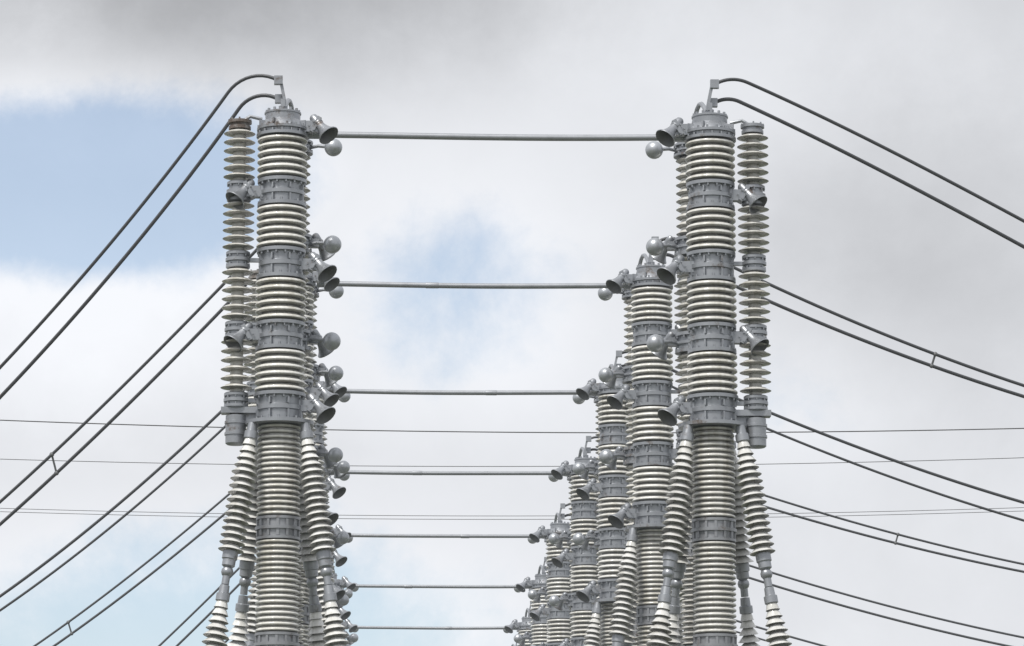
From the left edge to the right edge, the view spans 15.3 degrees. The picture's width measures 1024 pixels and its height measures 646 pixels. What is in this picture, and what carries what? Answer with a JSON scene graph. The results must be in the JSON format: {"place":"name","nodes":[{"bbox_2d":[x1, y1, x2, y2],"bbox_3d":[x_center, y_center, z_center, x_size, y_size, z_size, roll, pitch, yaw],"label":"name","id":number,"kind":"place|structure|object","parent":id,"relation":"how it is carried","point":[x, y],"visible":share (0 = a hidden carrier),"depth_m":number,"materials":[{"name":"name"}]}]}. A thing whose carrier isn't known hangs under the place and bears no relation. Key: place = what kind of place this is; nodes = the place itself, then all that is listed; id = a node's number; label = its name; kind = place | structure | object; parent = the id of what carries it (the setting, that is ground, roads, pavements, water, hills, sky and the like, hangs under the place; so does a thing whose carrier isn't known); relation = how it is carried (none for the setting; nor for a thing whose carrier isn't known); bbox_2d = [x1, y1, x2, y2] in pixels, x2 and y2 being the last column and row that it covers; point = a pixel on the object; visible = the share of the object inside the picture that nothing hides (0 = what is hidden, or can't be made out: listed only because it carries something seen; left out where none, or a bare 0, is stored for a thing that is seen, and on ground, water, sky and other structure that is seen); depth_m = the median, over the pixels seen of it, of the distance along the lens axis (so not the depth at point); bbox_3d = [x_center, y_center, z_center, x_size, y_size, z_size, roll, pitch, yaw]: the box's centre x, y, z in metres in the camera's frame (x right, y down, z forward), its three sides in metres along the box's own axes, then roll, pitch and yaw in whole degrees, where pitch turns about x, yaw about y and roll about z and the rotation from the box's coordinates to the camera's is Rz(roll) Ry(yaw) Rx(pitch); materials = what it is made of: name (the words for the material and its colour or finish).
{"place":"outdoors","nodes":[
{"label":"outdoors","id":0,"kind":"place"},
{"bbox_2d":[0,0,1023,645],"label":"sky","id":1,"kind":"structure","parent":0,"point":[99,99],"materials":[{"name":"white"}]},
{"label":"ground surface","id":2,"kind":"structure","parent":0,"visible":0},
{"bbox_2d":[202,75,349,645],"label":"circuit breaker","id":3,"kind":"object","parent":2,"relation":"on","point":[277,513],"depth_m":43.99,"materials":[{"name":"ceramic"}]},
{"bbox_2d":[308,132,684,629],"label":"horizontal rods","id":4,"kind":"object","parent":3,"relation":"attached to","point":[496,137],"visible":0.95,"depth_m":53.60,"materials":[{"name":"metal"}]},
{"bbox_2d":[0,74,1023,645],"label":"jumper cables","id":5,"kind":"object","parent":3,"relation":"attached to","point":[176,332],"visible":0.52,"depth_m":53.60,"materials":[{"name":"black metal"}]},
{"bbox_2d":[244,269,343,645],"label":"circuit breaker","id":6,"kind":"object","parent":2,"relation":"on","point":[332,375],"depth_m":53.04,"materials":[{"name":"ceramic"}]},
{"bbox_2d":[310,376,350,643],"bbox_3d":[-3.343,6.823,61.539,3.186,12.810,3.353,0,-11,-1],"label":"circuit breaker","id":7,"kind":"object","parent":2,"relation":"on","point":[340,469],"depth_m":61.97,"materials":[{"name":"metal"}]},
{"bbox_2d":[325,463,349,608],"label":"circuit breaker","id":8,"kind":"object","parent":2,"relation":"on","point":[340,560],"depth_m":70.71,"materials":[{"name":"metal"}]},
{"bbox_2d":[330,524,352,645],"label":"circuit breaker","id":9,"kind":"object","parent":2,"relation":"on","point":[345,614],"depth_m":79.50,"materials":[{"name":"metal"}]},
{"bbox_2d":[332,568,358,644],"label":"circuit breaker","id":10,"kind":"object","parent":2,"relation":"on","point":[352,638],"depth_m":88.21,"materials":[{"name":"metal"}]},
{"bbox_2d":[341,619,358,632],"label":"circuit breaker","id":11,"kind":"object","parent":2,"relation":"on","point":[350,625],"depth_m":96.91,"materials":[{"name":"metal"}]},
{"bbox_2d":[503,602,531,645],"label":"circuit breaker","id":12,"kind":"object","parent":2,"relation":"on","point":[523,626],"depth_m":97.06,"materials":[{"name":"metal"}]},
{"bbox_2d":[514,557,547,645],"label":"circuit breaker","id":13,"kind":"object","parent":2,"relation":"on","point":[537,635],"depth_m":88.24,"materials":[{"name":"metal"}]},
{"bbox_2d":[528,503,571,645],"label":"circuit breaker","id":14,"kind":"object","parent":2,"relation":"on","point":[558,621],"depth_m":79.37,"materials":[{"name":"ceramic"}]},
{"bbox_2d":[548,436,598,645],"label":"circuit breaker","id":15,"kind":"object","parent":2,"relation":"on","point":[583,519],"depth_m":70.55,"materials":[{"name":"ceramic"}]},
{"bbox_2d":[573,350,629,645],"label":"circuit breaker","id":16,"kind":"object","parent":2,"relation":"on","point":[609,486],"depth_m":61.75,"materials":[{"name":"ceramic"}]},
{"bbox_2d":[598,236,684,645],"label":"circuit breaker","id":17,"kind":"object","parent":2,"relation":"on","point":[648,454],"depth_m":52.96,"materials":[{"name":"ceramic"}]},
{"bbox_2d":[645,79,791,645],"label":"circuit breaker","id":18,"kind":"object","parent":2,"relation":"on","point":[711,488],"depth_m":44.21,"materials":[{"name":"ceramic"}]},
{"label":"line pylons","id":19,"kind":"object","parent":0,"visible":0},
{"bbox_2d":[0,420,1023,519],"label":"power lines","id":20,"kind":"object","parent":19,"relation":"attached to","point":[507,466],"visible":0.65,"depth_m":299.75,"materials":[{"name":"metal"}]}
]}

